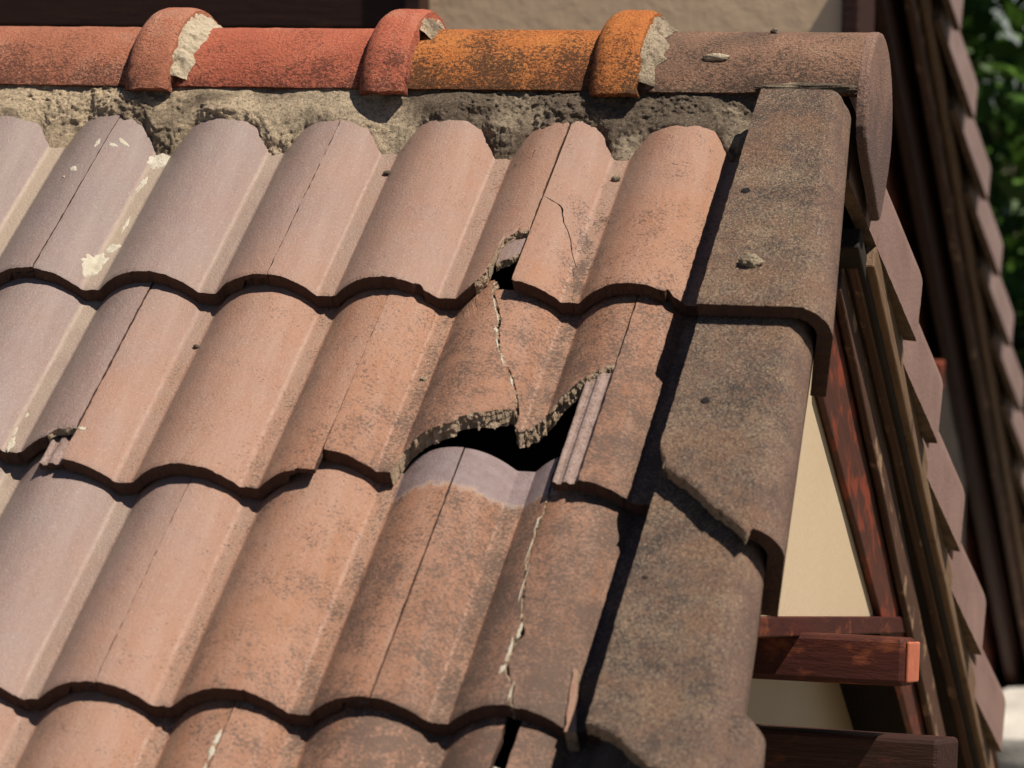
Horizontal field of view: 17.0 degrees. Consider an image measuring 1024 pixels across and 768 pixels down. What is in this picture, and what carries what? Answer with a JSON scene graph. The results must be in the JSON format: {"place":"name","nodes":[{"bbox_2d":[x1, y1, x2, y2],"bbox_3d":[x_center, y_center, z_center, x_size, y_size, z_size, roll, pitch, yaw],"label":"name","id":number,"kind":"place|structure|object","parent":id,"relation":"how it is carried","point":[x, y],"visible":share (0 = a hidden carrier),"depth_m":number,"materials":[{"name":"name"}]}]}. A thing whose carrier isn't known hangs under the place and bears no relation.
{"place":"outdoors","nodes":[
{"label":"outdoors","id":0,"kind":"place"},
{"bbox_2d":[982,0,1023,104],"label":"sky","id":1,"kind":"structure","parent":0,"point":[1005,23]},
{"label":"ground","id":2,"kind":"structure","parent":0,"visible":0},
{"bbox_2d":[0,0,965,547],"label":"neighbouring house","id":3,"kind":"structure","parent":2,"relation":"on","point":[840,16],"depth_m":7.05,"materials":[{"name":"beige concrete"}]},
{"bbox_2d":[0,0,1023,687],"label":"neighbouring roof","id":4,"kind":"structure","parent":2,"relation":"on","point":[924,186],"depth_m":8.89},
{"bbox_2d":[942,0,963,30],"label":"verge tile","id":5,"kind":"object","parent":4,"relation":"attached to","point":[954,9],"visible":1,"depth_m":7.86,"materials":[{"name":"brown ceramic"}]},
{"bbox_2d":[933,0,977,118],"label":"verge tile","id":6,"kind":"object","parent":4,"relation":"attached to","point":[956,58],"visible":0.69,"depth_m":8.05,"materials":[{"name":"brown ceramic"}]},
{"bbox_2d":[945,63,990,200],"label":"verge tile","id":7,"kind":"object","parent":4,"relation":"attached to","point":[970,141],"visible":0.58,"depth_m":8.36,"materials":[{"name":"brown ceramic"}]},
{"bbox_2d":[959,147,1002,275],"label":"verge tile","id":8,"kind":"object","parent":4,"relation":"attached to","point":[983,221],"visible":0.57,"depth_m":8.69,"materials":[{"name":"ceramic"}]},
{"bbox_2d":[973,224,1013,346],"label":"verge tile","id":9,"kind":"object","parent":4,"relation":"attached to","point":[995,293],"visible":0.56,"depth_m":9.01,"materials":[{"name":"ceramic"}]},
{"bbox_2d":[985,296,1023,411],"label":"verge tile","id":10,"kind":"object","parent":4,"relation":"attached to","point":[1008,366],"visible":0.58,"depth_m":9.34,"materials":[{"name":"ceramic"}]},
{"bbox_2d":[996,363,1023,466],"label":"verge tile","id":11,"kind":"object","parent":4,"relation":"attached to","point":[1014,419],"visible":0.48,"depth_m":9.59,"materials":[{"name":"brown ceramic"}]},
{"bbox_2d":[1007,426,1023,500],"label":"verge tile","id":12,"kind":"object","parent":4,"relation":"attached to","point":[1016,467],"visible":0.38,"depth_m":9.84,"materials":[{"name":"brown ceramic"}]},
{"bbox_2d":[1017,486,1023,532],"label":"verge tile","id":13,"kind":"object","parent":4,"relation":"attached to","point":[1022,512],"visible":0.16,"depth_m":10.14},
{"bbox_2d":[746,366,905,729],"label":"gable wall","id":14,"kind":"structure","parent":2,"relation":"on","point":[824,589],"depth_m":4.53,"materials":[{"name":"beige paint"}]},
{"bbox_2d":[407,219,579,767],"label":"roof deck","id":15,"kind":"structure","parent":14,"relation":"on","point":[500,443],"depth_m":3.99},
{"bbox_2d":[0,690,236,767],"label":"roof tile","id":16,"kind":"object","parent":15,"relation":"on","point":[84,729],"visible":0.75,"depth_m":3.56,"materials":[{"name":"ceramic"}]},
{"bbox_2d":[71,447,463,726],"bbox_3d":[-0.257,0.209,3.727,0.333,0.079,0.422,2,40,14],"label":"roof tile","id":17,"kind":"object","parent":16,"relation":"on","point":[286,602],"visible":0.92,"depth_m":3.68,"materials":[{"name":"ceramic"}]},
{"bbox_2d":[322,280,638,486],"bbox_3d":[-0.034,-0.028,3.972,0.333,0.080,0.425,2,40,14],"label":"roof tile","id":18,"kind":"object","parent":17,"relation":"on","point":[483,358],"visible":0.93,"depth_m":3.93,"materials":[{"name":"weathered red clay"}]},
{"bbox_2d":[496,121,738,316],"bbox_3d":[0.178,-0.223,4.162,0.332,0.079,0.422,2,40,14],"label":"roof tile","id":19,"kind":"object","parent":18,"relation":"on","point":[648,224],"visible":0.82,"depth_m":4.11,"materials":[{"name":"ceramic"}]},
{"bbox_2d":[611,175,620,181],"bbox_3d":[0.128,-0.253,4.222,0.013,0.009,0.009,2,40,14],"label":"mortar crumb","id":20,"kind":"object","parent":19,"relation":"on","point":[617,178],"visible":1,"depth_m":4.22,"materials":[{"name":"beige concrete"}]},
{"bbox_2d":[209,675,509,767],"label":"roof tile","id":21,"kind":"object","parent":15,"relation":"on","point":[254,736],"visible":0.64,"depth_m":3.50,"materials":[{"name":"ceramic"}]},
{"bbox_2d":[344,448,646,744],"bbox_3d":[0.034,0.221,3.655,0.333,0.082,0.423,2,40,14],"label":"roof tile","id":22,"kind":"object","parent":15,"relation":"on","point":[512,557],"visible":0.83,"depth_m":3.62,"materials":[{"name":"weathered red clay"}]},
{"bbox_2d":[564,668,580,750],"bbox_3d":[0.066,0.334,3.506,0.022,0.028,0.093,2,40,14],"label":"tile sliver","id":23,"kind":"object","parent":22,"relation":"on","point":[571,729],"visible":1,"depth_m":3.48,"materials":[{"name":"ceramic"}]},
{"bbox_2d":[552,295,698,515],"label":"roof tile","id":24,"kind":"object","parent":22,"relation":"on","point":[611,451],"visible":0.48,"depth_m":3.83,"materials":[{"name":"weathered red clay"}]},
{"bbox_2d":[506,720,626,767],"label":"roof tile","id":25,"kind":"object","parent":15,"relation":"on","point":[536,746],"visible":0.36,"depth_m":3.46,"materials":[{"name":"weathered red clay"}]},
{"bbox_2d":[586,475,767,767],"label":"verge tile","id":26,"kind":"object","parent":15,"relation":"on","point":[673,686],"visible":0.81,"depth_m":3.48,"materials":[{"name":"ceramic"}]},
{"bbox_2d":[622,711,765,767],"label":"verge tile","id":27,"kind":"object","parent":15,"relation":"on","point":[746,745],"visible":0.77,"depth_m":3.38,"materials":[{"name":"ceramic"}]},
{"bbox_2d":[660,315,815,616],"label":"verge tile","id":28,"kind":"object","parent":15,"relation":"on","point":[731,441],"visible":0.88,"depth_m":3.71,"materials":[{"name":"ceramic"}]},
{"bbox_2d":[697,89,850,396],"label":"verge tile","id":29,"kind":"object","parent":15,"relation":"on","point":[782,218],"visible":1,"depth_m":3.98,"materials":[{"name":"ceramic"}]},
{"bbox_2d":[738,253,763,267],"bbox_3d":[0.273,-0.140,3.910,0.031,0.018,0.017,2,40,14],"label":"mortar crumb","id":30,"kind":"object","parent":29,"relation":"on","point":[751,260],"visible":1,"depth_m":3.90,"materials":[{"name":"beige concrete"}]},
{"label":"roof tile","id":31,"kind":"object","parent":15,"relation":"in","visible":0},
{"bbox_2d":[0,448,192,710],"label":"roof tile","id":32,"kind":"object","parent":31,"relation":"on","point":[78,551],"visible":0.88,"depth_m":3.76,"materials":[{"name":"ceramic"}]},
{"bbox_2d":[0,277,153,463],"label":"roof tile","id":33,"kind":"object","parent":32,"relation":"on","point":[60,346],"visible":0.75,"depth_m":4.06,"materials":[{"name":"ceramic"}]},
{"bbox_2d":[0,115,119,285],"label":"roof tile","id":34,"kind":"object","parent":33,"relation":"on","point":[41,180],"visible":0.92,"depth_m":4.36,"materials":[{"name":"ceramic"}]},
{"bbox_2d":[12,117,339,304],"bbox_3d":[-0.404,-0.242,4.310,0.333,0.079,0.422,2,40,14],"label":"roof tile","id":35,"kind":"object","parent":33,"relation":"on","point":[205,212],"visible":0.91,"depth_m":4.25,"materials":[{"name":"ceramic"}]},
{"bbox_2d":[39,282,390,499],"bbox_3d":[-0.331,-0.017,4.019,0.333,0.079,0.422,2,40,14],"label":"roof tile","id":36,"kind":"object","parent":32,"relation":"on","point":[245,399],"visible":0.88,"depth_m":3.96,"materials":[{"name":"ceramic"}]},
{"bbox_2d":[246,119,569,309],"bbox_3d":[-0.114,-0.233,4.236,0.333,0.079,0.422,2,40,14],"label":"roof tile","id":37,"kind":"object","parent":36,"relation":"on","point":[442,214],"visible":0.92,"depth_m":4.18,"materials":[{"name":"red clay"}]},
{"bbox_2d":[0,85,758,161],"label":"ridge mortar","id":38,"kind":"object","parent":37,"relation":"on","point":[507,123],"visible":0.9,"depth_m":4.36,"materials":[{"name":"grey concrete"}]},
{"bbox_2d":[0,7,222,92],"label":"ridge tile","id":39,"kind":"object","parent":38,"relation":"on","point":[157,50],"visible":0.85,"depth_m":4.49,"materials":[{"name":"red ceramic"}]},
{"bbox_2d":[172,9,445,95],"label":"ridge tile","id":40,"kind":"object","parent":38,"relation":"on","point":[378,59],"visible":0.78,"depth_m":4.42,"materials":[{"name":"red ceramic"}]},
{"bbox_2d":[407,10,678,97],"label":"ridge tile","id":41,"kind":"object","parent":38,"relation":"on","point":[620,53],"visible":0.82,"depth_m":4.34,"materials":[{"name":"orange ceramic"}]},
{"bbox_2d":[638,31,891,220],"bbox_3d":[0.312,-0.330,4.369,0.315,0.239,0.231,2,6,14],"label":"ridge tile","id":42,"kind":"object","parent":38,"relation":"on","point":[853,64],"visible":0.88,"depth_m":4.28,"materials":[{"name":"brown ceramic"}]},
{"bbox_2d":[770,28,777,33],"bbox_3d":[0.331,-0.447,4.334,0.010,0.008,0.009,2,6,14],"label":"mortar crumb","id":43,"kind":"object","parent":42,"relation":"on","point":[774,30],"visible":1,"depth_m":4.33,"materials":[{"name":"beige concrete"}]},
{"bbox_2d":[383,170,390,175],"bbox_3d":[-0.157,-0.264,4.296,0.011,0.007,0.008,2,40,14],"label":"mortar crumb","id":44,"kind":"object","parent":37,"relation":"on","point":[387,172],"visible":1,"depth_m":4.29,"materials":[{"name":"grey concrete"}]},
{"bbox_2d":[752,632,919,685],"bbox_3d":[0.370,0.340,4.269,0.266,0.060,0.106,2,-4,14],"label":"purlin","id":45,"kind":"object","parent":14,"relation":"attached to","point":[850,659],"visible":0.72,"depth_m":4.21,"materials":[{"name":"brown wood"}]},
{"bbox_2d":[755,724,957,767],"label":"purlin","id":46,"kind":"object","parent":14,"relation":"attached to","point":[796,747],"visible":0.63,"depth_m":4.26,"materials":[{"name":"brown wood"}]},
{"bbox_2d":[816,174,999,767],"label":"wooden rafter","id":47,"kind":"structure","parent":14,"relation":"attached to","point":[849,412],"depth_m":4.84,"materials":[{"name":"brown wood"}]},
{"bbox_2d":[839,228,979,767],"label":"roof deck","id":48,"kind":"structure","parent":14,"relation":"on","point":[874,708],"depth_m":5.33,"materials":[{"name":"brown wood"}]},
{"bbox_2d":[842,97,921,340],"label":"verge tile","id":49,"kind":"object","parent":48,"relation":"on","point":[902,274],"visible":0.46,"depth_m":4.51,"materials":[{"name":"brown ceramic"}]},
{"bbox_2d":[900,323,942,442],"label":"verge tile","id":50,"kind":"object","parent":48,"relation":"on","point":[924,380],"visible":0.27,"depth_m":4.85,"materials":[{"name":"brown ceramic"}]},
{"bbox_2d":[922,433,964,551],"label":"verge tile","id":51,"kind":"object","parent":48,"relation":"on","point":[946,489],"visible":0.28,"depth_m":5.14,"materials":[{"name":"brown ceramic"}]},
{"bbox_2d":[948,544,985,654],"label":"verge tile","id":52,"kind":"object","parent":48,"relation":"on","point":[969,597],"visible":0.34,"depth_m":5.47,"materials":[{"name":"brown ceramic"}]},
{"bbox_2d":[970,649,1005,751],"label":"verge tile","id":53,"kind":"object","parent":48,"relation":"on","point":[990,700],"visible":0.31,"depth_m":5.82,"materials":[{"name":"brown ceramic"}]},
{"bbox_2d":[960,0,1023,361],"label":"tree","id":54,"kind":"object","parent":2,"relation":"on","point":[1006,61],"visible":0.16,"depth_m":11.92,"materials":[{"name":"green plant"}]},
{"bbox_2d":[975,11,1023,264],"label":"tree","id":55,"kind":"object","parent":2,"relation":"on","point":[997,114],"visible":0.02,"depth_m":14.59,"materials":[{"name":"green plant"}]},
{"bbox_2d":[997,687,1023,767],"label":"stone wall","id":56,"kind":"structure","parent":2,"relation":"on","point":[1011,755],"depth_m":10.07,"materials":[{"name":"white stone"}]},
{"bbox_2d":[1001,274,1023,413],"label":"hedge","id":57,"kind":"object","parent":2,"relation":"on","point":[1018,336],"visible":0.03,"depth_m":11.69,"materials":[{"name":"green plant"}]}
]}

